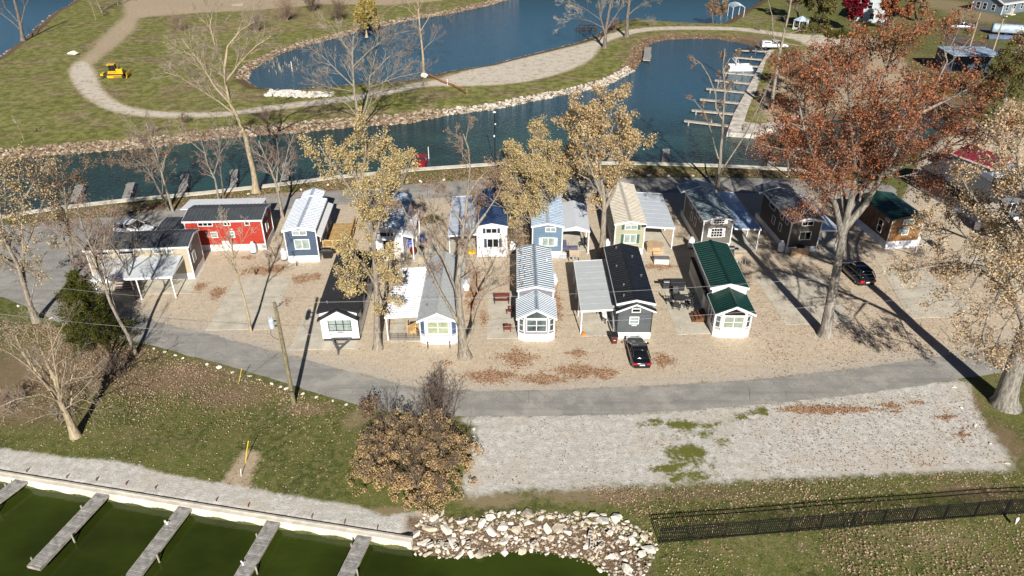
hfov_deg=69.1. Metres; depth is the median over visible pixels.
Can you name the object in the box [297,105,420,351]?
golden maple
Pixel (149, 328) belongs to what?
power line
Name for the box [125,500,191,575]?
dock
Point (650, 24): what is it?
bare shrub
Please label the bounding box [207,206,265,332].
bare tree
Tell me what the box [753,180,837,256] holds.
cottage
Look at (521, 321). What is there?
window
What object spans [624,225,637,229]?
window
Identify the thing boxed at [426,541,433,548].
cinder block
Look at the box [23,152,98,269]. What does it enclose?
bare tree
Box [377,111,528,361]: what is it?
bare tree
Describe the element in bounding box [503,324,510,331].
garden chair
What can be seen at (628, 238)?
window
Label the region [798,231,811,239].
window
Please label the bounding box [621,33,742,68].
bank rocks
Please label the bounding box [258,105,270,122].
bare shrub
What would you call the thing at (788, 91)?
tree
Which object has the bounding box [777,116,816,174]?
tree
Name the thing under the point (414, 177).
fallen leaves
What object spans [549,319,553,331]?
window
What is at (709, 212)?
cottage
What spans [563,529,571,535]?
riprap block
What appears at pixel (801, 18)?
gazebo
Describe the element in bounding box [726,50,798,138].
marina walkway
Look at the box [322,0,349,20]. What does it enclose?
bare shrub
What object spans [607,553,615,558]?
riprap block
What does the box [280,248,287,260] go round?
propane tank
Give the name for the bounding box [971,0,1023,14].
house
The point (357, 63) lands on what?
bare tree
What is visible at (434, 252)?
concrete pad
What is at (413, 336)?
wire fence
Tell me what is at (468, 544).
cinder block
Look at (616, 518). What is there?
riprap block
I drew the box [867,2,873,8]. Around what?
window
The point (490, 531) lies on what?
riprap block
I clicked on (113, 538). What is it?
pond water
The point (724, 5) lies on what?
tree
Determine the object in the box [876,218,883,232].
window
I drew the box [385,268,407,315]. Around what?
roof leaves
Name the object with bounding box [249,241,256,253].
propane tank
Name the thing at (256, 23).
bare shrub
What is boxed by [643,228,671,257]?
concrete pad
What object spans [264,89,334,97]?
stone pile
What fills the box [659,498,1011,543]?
iron fence
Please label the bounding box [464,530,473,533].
riprap block
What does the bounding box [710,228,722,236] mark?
window
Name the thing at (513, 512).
riprap block
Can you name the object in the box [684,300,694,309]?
patio chair
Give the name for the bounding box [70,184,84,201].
dock
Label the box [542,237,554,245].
window
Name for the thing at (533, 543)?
cinder block
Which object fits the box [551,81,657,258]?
tan leaf tree
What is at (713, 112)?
dock
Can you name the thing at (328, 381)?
road
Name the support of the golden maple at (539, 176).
on the ground
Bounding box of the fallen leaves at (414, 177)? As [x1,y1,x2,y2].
[23,166,807,226]
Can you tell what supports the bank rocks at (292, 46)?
on the ground
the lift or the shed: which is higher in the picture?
the lift
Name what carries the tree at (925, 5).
on the ground
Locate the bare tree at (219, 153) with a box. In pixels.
[204,108,241,198]
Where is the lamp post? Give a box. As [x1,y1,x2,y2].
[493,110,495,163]
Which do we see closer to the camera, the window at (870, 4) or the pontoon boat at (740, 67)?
the pontoon boat at (740, 67)
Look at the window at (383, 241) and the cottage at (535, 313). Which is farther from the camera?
the window at (383, 241)
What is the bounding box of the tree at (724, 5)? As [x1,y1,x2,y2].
[715,0,728,24]
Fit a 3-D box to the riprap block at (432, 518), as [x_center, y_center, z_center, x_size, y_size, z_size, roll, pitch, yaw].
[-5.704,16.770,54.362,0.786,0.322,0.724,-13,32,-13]
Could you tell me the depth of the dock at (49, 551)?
53.30 m
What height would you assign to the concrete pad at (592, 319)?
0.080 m
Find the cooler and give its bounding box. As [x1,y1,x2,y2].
[559,252,566,257]
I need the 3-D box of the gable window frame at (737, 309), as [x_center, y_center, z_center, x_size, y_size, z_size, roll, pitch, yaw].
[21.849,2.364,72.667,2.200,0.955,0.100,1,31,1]
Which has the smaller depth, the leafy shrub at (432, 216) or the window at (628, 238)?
the window at (628, 238)
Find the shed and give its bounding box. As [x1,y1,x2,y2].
[952,144,1020,177]
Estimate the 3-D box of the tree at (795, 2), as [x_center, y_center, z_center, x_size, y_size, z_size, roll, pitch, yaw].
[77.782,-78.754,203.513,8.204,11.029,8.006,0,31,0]
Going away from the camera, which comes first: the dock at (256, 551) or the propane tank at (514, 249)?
the dock at (256, 551)
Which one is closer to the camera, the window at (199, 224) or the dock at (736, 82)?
the window at (199, 224)
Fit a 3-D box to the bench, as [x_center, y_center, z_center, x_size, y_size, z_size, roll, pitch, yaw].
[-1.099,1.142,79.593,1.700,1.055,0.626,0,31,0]
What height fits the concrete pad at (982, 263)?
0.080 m
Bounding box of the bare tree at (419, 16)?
[384,0,453,77]
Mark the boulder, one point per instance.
(72, 53)
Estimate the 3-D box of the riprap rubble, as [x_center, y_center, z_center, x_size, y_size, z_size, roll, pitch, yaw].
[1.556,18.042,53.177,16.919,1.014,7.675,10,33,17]
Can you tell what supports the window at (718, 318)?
in the cottage at (714, 265)
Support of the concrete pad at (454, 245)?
on the ground
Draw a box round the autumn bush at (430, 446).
[345,387,485,516]
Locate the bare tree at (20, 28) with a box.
[0,0,27,40]
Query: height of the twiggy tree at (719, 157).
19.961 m
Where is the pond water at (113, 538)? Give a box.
[0,484,610,575]
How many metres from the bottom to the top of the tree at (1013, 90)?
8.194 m
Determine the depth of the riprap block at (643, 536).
52.80 m
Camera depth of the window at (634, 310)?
72.10 m
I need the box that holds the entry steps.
[689,308,707,321]
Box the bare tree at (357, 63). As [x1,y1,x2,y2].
[291,8,437,128]
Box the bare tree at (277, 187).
[233,126,304,217]
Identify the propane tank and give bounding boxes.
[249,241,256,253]
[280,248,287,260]
[463,277,470,290]
[509,240,515,252]
[554,272,557,284]
[688,236,694,248]
[777,240,784,252]
[974,219,981,230]
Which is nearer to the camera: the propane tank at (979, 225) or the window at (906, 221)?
the window at (906, 221)
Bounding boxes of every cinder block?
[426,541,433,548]
[436,540,442,547]
[443,542,449,549]
[466,541,470,548]
[530,540,537,546]
[588,545,596,551]
[598,542,604,548]
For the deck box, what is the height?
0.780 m
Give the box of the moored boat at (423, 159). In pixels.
[414,147,428,167]
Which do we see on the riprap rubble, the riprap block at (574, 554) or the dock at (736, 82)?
the riprap block at (574, 554)
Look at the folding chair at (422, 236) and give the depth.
91.47 m
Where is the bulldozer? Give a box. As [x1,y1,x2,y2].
[100,63,130,78]
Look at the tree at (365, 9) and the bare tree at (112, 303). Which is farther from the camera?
the tree at (365, 9)
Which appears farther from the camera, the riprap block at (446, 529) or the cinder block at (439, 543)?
the riprap block at (446, 529)
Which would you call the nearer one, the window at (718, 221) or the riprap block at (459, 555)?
the riprap block at (459, 555)
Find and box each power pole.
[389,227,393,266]
[969,12,980,45]
[988,97,1006,150]
[993,15,1007,50]
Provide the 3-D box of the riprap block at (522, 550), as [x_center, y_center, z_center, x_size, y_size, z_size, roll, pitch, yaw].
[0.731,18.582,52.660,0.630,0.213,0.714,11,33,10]
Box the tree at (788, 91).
[781,61,833,116]
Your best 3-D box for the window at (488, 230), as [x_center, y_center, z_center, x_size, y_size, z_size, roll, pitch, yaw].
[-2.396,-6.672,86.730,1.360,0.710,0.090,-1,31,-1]
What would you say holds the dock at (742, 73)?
in the lagoon water at (665, 79)
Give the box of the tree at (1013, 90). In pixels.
[978,78,1021,121]
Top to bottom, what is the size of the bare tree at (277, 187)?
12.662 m
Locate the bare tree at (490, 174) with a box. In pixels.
[465,149,529,239]
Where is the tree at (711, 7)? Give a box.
[705,0,718,23]
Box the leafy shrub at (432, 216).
[422,213,439,223]
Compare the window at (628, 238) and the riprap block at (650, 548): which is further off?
the window at (628, 238)
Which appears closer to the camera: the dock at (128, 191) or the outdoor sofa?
the outdoor sofa
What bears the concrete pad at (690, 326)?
on the ground
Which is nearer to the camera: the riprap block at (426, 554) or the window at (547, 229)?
the riprap block at (426, 554)
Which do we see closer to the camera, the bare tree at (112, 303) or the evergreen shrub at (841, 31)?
the bare tree at (112, 303)
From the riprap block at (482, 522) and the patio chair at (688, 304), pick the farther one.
the patio chair at (688, 304)
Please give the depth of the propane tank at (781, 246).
89.12 m
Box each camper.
[974,200,1011,235]
[990,23,1023,34]
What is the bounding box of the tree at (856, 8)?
[841,0,870,30]
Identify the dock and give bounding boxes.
[0,479,27,503]
[27,492,109,570]
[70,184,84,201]
[122,182,134,198]
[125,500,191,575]
[178,174,188,192]
[228,169,238,187]
[234,515,280,575]
[281,162,289,181]
[337,535,371,575]
[607,146,616,160]
[642,47,651,61]
[662,149,669,161]
[684,120,728,126]
[692,109,733,114]
[700,98,739,103]
[706,88,744,93]
[715,79,749,84]
[722,71,754,76]
[734,56,761,60]
[735,49,767,52]
[764,154,774,166]
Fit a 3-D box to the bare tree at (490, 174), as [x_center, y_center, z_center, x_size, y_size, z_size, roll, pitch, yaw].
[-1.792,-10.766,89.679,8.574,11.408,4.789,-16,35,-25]
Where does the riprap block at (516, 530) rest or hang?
on the ground
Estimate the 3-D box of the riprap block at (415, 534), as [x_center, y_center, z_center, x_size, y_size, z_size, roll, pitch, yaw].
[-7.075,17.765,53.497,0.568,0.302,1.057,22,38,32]
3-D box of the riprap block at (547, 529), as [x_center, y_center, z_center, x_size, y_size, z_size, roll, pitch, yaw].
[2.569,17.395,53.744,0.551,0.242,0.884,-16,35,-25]
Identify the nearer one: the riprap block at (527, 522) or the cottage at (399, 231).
the riprap block at (527, 522)
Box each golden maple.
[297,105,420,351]
[496,114,572,228]
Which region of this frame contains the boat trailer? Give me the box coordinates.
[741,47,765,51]
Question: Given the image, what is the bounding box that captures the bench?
[494,293,509,303]
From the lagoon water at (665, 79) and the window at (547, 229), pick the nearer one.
the window at (547, 229)
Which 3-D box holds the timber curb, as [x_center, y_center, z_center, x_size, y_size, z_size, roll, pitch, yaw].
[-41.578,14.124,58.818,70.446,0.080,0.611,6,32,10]
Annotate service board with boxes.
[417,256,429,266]
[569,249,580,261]
[734,253,743,265]
[936,237,948,248]
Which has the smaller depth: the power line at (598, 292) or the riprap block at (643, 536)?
the riprap block at (643, 536)
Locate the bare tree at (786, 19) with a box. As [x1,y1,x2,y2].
[749,0,816,110]
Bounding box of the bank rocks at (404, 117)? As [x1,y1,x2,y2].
[0,106,445,159]
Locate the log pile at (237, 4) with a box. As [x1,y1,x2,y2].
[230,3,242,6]
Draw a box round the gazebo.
[792,16,808,30]
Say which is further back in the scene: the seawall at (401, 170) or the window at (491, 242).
the seawall at (401, 170)
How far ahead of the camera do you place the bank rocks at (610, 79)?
145.29 m
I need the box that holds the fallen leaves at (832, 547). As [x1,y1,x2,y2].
[583,470,1023,575]
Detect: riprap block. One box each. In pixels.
[409,530,419,537]
[419,538,430,545]
[422,524,436,531]
[423,551,432,556]
[429,513,438,521]
[440,524,452,534]
[448,536,456,548]
[455,549,464,559]
[457,517,467,523]
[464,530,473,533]
[467,550,473,558]
[473,549,483,558]
[478,518,485,527]
[485,514,495,520]
[485,525,496,536]
[497,522,507,530]
[499,537,508,545]
[500,547,507,556]
[510,509,515,514]
[511,525,520,534]
[518,546,526,554]
[523,508,533,517]
[524,519,533,525]
[536,515,544,520]
[543,523,551,534]
[547,535,554,541]
[552,523,563,533]
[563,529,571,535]
[570,552,577,557]
[577,520,584,526]
[583,542,589,549]
[584,518,591,524]
[586,512,598,516]
[595,516,608,523]
[606,530,612,535]
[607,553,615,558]
[611,513,622,523]
[621,563,632,574]
[628,535,636,543]
[637,550,645,557]
[640,533,647,541]
[640,545,655,552]
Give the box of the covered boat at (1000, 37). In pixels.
[987,35,1011,39]
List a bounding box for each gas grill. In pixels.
[320,247,334,257]
[658,279,669,288]
[729,246,738,254]
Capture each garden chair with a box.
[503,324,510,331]
[506,304,515,314]
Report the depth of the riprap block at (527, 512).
54.51 m
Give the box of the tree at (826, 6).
[800,0,837,30]
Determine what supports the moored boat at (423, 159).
on the lagoon water at (665, 79)
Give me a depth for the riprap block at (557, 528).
53.71 m
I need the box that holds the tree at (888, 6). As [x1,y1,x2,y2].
[875,0,914,28]
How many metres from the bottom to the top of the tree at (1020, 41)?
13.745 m
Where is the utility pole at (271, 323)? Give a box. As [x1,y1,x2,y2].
[268,302,295,404]
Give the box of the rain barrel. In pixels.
[410,246,416,254]
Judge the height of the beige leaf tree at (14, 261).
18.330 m
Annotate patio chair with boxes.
[579,237,586,247]
[602,311,610,323]
[664,292,672,303]
[672,286,679,297]
[673,301,681,309]
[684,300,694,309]
[686,291,695,301]
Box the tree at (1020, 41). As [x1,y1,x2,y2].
[1009,26,1023,66]
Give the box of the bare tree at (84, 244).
[58,198,130,312]
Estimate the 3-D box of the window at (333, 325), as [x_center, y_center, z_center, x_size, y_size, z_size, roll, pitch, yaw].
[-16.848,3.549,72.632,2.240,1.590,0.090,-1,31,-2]
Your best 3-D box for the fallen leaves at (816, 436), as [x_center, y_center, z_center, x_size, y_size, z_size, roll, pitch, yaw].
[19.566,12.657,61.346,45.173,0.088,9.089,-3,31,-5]
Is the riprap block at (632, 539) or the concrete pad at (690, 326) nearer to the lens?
the riprap block at (632, 539)
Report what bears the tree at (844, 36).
on the ground
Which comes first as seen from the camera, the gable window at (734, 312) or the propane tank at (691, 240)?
the gable window at (734, 312)
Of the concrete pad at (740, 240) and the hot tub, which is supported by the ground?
the concrete pad at (740, 240)
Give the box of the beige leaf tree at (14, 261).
[0,142,61,323]
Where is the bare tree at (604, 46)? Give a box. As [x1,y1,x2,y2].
[553,0,628,48]
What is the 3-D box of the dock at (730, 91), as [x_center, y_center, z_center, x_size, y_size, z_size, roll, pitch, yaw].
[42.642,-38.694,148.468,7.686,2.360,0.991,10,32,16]
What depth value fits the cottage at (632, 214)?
90.50 m
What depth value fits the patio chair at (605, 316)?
76.51 m
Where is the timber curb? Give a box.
[0,470,412,538]
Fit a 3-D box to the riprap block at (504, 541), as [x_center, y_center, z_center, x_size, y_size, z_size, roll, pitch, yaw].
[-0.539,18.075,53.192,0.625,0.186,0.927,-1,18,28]
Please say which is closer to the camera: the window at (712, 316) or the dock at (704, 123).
the window at (712, 316)
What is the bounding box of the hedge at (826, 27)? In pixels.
[795,22,835,33]
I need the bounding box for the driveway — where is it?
[943,21,1022,52]
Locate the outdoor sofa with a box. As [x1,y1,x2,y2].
[562,240,577,251]
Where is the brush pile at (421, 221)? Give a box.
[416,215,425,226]
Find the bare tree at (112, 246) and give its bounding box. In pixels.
[71,210,149,298]
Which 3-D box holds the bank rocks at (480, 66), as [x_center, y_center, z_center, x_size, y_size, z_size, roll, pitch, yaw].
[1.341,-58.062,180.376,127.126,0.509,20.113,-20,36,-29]
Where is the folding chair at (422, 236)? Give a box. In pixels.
[420,234,426,244]
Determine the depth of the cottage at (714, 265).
75.55 m
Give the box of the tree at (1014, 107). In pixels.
[1002,98,1023,153]
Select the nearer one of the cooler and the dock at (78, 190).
the cooler
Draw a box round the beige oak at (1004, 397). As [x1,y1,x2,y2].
[882,50,1023,414]
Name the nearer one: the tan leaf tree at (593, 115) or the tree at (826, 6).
the tan leaf tree at (593, 115)
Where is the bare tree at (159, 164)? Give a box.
[117,110,179,211]
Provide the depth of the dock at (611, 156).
116.89 m
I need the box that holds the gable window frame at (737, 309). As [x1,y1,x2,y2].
[724,309,746,316]
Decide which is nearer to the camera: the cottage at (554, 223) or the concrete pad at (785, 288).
the concrete pad at (785, 288)
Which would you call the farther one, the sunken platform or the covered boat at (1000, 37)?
the sunken platform
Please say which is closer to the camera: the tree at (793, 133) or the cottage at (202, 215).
the cottage at (202, 215)
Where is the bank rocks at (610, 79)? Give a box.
[442,66,634,114]
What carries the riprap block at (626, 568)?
on the ground
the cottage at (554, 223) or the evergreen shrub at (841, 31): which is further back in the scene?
the evergreen shrub at (841, 31)
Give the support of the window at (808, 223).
in the cottage at (776, 226)
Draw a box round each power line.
[2,280,263,302]
[4,314,278,335]
[283,292,982,335]
[303,265,964,302]
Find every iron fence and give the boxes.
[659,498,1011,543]
[1005,498,1023,514]
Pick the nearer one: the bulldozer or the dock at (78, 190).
the dock at (78, 190)
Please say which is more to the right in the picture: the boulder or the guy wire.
the guy wire
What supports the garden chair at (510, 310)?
on the concrete pad at (500, 308)
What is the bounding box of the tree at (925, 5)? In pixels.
[904,0,929,20]
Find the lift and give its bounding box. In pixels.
[727,2,744,16]
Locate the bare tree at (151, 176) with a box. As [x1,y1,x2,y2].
[100,132,176,210]
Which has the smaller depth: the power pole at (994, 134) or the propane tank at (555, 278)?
the propane tank at (555, 278)
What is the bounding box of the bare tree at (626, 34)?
[624,0,661,37]
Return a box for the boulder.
[67,51,77,54]
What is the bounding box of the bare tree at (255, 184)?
[146,0,282,193]
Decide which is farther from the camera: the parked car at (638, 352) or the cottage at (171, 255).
the cottage at (171, 255)
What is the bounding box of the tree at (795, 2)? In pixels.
[786,0,801,17]
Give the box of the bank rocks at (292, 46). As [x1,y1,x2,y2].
[235,0,505,79]
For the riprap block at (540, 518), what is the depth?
54.30 m
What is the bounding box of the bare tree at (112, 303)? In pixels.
[38,187,137,355]
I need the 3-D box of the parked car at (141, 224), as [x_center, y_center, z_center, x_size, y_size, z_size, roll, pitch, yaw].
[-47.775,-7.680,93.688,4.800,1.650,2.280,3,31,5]
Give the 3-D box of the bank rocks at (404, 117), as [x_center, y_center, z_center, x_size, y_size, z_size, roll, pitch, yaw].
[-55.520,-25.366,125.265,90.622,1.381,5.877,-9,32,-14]
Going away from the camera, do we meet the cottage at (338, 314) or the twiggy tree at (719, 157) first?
the cottage at (338, 314)
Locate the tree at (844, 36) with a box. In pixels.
[820,34,863,90]
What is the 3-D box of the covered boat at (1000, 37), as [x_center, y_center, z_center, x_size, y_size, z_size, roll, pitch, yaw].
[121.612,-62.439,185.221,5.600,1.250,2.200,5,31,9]
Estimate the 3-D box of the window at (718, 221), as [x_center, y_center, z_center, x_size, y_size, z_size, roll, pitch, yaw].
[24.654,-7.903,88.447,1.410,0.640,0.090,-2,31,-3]
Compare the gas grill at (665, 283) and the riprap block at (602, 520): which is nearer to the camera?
the riprap block at (602, 520)
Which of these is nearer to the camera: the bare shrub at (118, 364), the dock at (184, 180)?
the bare shrub at (118, 364)
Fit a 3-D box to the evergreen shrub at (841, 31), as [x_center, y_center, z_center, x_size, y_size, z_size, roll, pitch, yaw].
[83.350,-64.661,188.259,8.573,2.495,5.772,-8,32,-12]
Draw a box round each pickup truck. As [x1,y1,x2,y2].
[760,39,787,48]
[949,21,974,29]
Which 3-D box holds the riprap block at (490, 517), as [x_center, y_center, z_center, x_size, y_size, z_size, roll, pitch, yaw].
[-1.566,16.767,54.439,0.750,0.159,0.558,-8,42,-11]
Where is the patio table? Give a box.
[673,294,686,303]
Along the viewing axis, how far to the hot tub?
89.16 m
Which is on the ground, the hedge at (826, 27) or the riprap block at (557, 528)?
the hedge at (826, 27)
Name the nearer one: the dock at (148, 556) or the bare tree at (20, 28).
the dock at (148, 556)
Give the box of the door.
[702,292,705,306]
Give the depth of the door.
77.45 m
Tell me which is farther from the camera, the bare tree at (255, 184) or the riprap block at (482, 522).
the bare tree at (255, 184)
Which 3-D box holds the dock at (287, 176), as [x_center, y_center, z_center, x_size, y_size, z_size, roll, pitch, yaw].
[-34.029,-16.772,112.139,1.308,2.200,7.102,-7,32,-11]
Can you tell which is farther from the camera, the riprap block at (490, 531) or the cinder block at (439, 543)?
the riprap block at (490, 531)
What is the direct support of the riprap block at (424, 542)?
on the ground
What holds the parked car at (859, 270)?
on the ground
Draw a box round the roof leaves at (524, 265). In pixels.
[518,249,533,286]
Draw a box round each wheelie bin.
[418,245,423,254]
[610,332,618,343]
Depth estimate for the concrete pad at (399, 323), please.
75.45 m
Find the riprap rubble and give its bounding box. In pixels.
[413,509,656,575]
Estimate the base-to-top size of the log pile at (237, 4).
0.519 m
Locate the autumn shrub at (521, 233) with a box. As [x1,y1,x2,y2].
[507,217,531,250]
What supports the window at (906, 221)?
in the cottage at (883, 219)
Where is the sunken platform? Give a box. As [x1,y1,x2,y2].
[575,24,596,31]
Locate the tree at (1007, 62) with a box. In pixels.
[985,40,1023,98]
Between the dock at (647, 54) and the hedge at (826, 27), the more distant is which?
the hedge at (826, 27)
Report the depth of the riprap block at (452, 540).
52.93 m
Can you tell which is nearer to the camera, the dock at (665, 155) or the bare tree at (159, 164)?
the bare tree at (159, 164)
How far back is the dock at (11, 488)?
56.93 m
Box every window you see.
[118,251,133,254]
[153,250,162,253]
[191,249,196,262]
[197,223,212,226]
[292,230,306,235]
[294,239,309,249]
[327,320,351,331]
[379,232,393,236]
[382,240,394,249]
[427,321,448,333]
[486,228,496,233]
[487,238,498,247]
[519,319,523,331]
[526,312,546,317]
[526,319,546,331]
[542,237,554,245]
[545,227,555,231]
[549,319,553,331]
[623,234,636,242]
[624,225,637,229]
[629,316,638,323]
[632,308,640,312]
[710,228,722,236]
[710,310,713,323]
[713,219,724,223]
[715,315,721,327]
[722,316,744,328]
[725,309,744,314]
[745,315,751,327]
[769,201,775,210]
[771,215,775,224]
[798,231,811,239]
[801,221,813,225]
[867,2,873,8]
[869,13,874,19]
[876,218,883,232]
[901,226,909,234]
[903,219,914,224]
[982,2,987,9]
[1006,202,1017,211]
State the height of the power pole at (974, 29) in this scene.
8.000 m
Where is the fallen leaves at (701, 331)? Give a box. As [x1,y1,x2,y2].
[157,259,998,390]
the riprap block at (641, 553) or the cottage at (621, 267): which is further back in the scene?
the cottage at (621, 267)
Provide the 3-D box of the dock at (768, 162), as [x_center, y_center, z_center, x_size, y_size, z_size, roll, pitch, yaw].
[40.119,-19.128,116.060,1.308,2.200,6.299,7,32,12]
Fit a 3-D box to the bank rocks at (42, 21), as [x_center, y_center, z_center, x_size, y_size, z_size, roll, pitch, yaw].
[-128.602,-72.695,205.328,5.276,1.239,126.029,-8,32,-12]
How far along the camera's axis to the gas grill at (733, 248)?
88.59 m
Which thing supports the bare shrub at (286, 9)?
on the ground
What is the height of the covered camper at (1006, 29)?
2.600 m
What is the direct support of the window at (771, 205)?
in the cottage at (776, 226)
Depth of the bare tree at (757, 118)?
114.99 m
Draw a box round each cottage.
[82,228,204,299]
[156,198,274,250]
[281,187,355,261]
[316,249,373,354]
[373,191,419,260]
[384,251,464,343]
[448,187,507,256]
[516,244,556,340]
[531,188,589,257]
[573,243,656,337]
[606,181,674,253]
[677,179,761,249]
[689,239,756,337]
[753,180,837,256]
[854,190,925,248]
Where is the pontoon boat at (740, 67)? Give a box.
[725,58,753,71]
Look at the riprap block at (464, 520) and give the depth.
54.03 m
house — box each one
[855,0,888,23]
[921,158,1023,222]
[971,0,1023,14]
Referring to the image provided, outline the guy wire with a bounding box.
[237,341,279,383]
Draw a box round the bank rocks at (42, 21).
[0,0,74,56]
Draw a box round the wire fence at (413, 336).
[389,334,420,339]
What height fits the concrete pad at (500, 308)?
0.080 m
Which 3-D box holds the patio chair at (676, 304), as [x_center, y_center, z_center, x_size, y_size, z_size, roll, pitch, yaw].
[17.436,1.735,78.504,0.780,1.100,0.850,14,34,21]
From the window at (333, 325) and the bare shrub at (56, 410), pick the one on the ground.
the bare shrub at (56, 410)
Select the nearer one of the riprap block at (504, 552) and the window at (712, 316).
the riprap block at (504, 552)
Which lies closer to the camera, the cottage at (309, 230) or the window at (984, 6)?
the cottage at (309, 230)
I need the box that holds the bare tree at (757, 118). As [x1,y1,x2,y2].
[744,84,767,154]
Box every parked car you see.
[112,218,154,231]
[625,336,651,367]
[841,261,875,285]
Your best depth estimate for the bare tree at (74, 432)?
58.06 m
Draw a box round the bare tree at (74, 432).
[0,298,125,439]
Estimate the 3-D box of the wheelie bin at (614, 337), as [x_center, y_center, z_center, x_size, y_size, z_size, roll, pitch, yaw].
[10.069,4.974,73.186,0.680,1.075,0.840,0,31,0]
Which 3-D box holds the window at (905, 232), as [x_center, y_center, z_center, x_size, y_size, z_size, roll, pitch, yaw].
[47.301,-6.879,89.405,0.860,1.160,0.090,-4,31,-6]
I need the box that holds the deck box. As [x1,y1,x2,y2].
[653,256,669,264]
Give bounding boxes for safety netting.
[429,73,466,93]
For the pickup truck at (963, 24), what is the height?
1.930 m
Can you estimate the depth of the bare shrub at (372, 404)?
63.50 m
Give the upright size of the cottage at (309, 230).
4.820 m
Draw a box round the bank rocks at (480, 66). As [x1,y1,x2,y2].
[246,18,723,89]
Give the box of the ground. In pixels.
[0,0,1023,575]
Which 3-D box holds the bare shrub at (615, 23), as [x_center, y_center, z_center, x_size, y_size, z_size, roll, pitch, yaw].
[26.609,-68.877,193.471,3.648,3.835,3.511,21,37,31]
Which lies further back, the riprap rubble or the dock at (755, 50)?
the dock at (755, 50)
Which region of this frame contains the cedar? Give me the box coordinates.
[49,269,142,362]
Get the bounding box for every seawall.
[0,473,412,549]
[2,161,810,217]
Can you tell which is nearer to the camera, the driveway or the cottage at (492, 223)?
the cottage at (492, 223)
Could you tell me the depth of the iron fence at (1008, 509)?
54.36 m
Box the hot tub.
[646,240,663,256]
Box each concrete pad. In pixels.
[93,262,205,293]
[206,276,292,329]
[289,307,357,349]
[390,317,420,341]
[410,215,439,261]
[450,235,477,258]
[486,293,517,338]
[563,231,587,249]
[577,291,612,335]
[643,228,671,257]
[661,280,710,334]
[730,227,758,251]
[753,273,853,324]
[818,230,844,258]
[879,261,974,317]
[918,226,934,245]
[963,256,1023,302]
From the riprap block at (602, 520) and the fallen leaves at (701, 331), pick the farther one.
the fallen leaves at (701, 331)
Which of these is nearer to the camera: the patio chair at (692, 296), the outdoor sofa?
the patio chair at (692, 296)
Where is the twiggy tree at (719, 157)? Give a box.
[685,48,775,191]
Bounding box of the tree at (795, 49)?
[782,45,816,88]
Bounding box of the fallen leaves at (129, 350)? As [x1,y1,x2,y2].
[0,320,356,492]
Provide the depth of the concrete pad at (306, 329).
74.08 m
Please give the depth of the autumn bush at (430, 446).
57.55 m
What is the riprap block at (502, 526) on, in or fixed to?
on the ground
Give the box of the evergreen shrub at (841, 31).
[823,28,856,38]
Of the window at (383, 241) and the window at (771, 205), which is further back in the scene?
the window at (771, 205)
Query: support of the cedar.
on the ground
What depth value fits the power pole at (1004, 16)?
168.66 m
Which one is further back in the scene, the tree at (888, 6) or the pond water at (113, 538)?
the tree at (888, 6)
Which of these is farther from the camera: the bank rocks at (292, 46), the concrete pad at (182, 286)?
the bank rocks at (292, 46)
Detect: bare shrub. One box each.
[0,381,24,413]
[39,398,75,424]
[94,345,130,377]
[141,123,163,134]
[165,10,189,30]
[176,110,189,122]
[234,3,267,31]
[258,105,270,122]
[268,0,297,20]
[295,0,320,11]
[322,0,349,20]
[356,391,377,417]
[410,361,473,423]
[610,16,621,30]
[645,14,656,26]
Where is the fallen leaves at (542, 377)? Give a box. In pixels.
[192,242,975,440]
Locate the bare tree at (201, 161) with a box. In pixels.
[171,117,230,198]
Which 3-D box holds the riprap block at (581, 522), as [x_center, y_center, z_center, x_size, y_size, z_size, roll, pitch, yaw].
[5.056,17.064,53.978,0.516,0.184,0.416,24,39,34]
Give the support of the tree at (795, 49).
on the ground
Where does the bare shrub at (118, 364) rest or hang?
on the ground
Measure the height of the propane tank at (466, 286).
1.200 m
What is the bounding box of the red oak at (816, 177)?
[750,0,1023,339]
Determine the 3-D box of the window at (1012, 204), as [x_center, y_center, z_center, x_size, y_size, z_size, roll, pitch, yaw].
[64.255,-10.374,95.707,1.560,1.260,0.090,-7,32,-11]
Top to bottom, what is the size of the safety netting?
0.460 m
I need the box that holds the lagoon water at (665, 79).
[0,0,945,213]
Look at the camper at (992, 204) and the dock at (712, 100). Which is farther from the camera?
the dock at (712, 100)
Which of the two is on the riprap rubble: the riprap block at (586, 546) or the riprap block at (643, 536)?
the riprap block at (586, 546)
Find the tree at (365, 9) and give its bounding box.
[352,0,379,37]
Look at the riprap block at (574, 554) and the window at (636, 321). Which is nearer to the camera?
the riprap block at (574, 554)
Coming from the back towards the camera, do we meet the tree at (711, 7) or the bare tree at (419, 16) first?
the tree at (711, 7)
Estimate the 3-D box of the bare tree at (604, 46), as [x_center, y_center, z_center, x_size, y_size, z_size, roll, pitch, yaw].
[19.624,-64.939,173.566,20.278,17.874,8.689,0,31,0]
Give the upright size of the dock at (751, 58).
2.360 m
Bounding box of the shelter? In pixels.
[933,46,998,75]
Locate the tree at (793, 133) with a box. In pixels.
[773,115,811,176]
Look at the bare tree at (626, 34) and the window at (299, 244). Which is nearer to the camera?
the window at (299, 244)
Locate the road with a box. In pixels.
[0,177,1011,415]
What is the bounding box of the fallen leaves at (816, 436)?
[478,389,1002,484]
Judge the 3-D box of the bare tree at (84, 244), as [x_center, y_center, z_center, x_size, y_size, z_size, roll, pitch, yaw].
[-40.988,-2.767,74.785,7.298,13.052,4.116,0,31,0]
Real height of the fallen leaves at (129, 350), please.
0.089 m

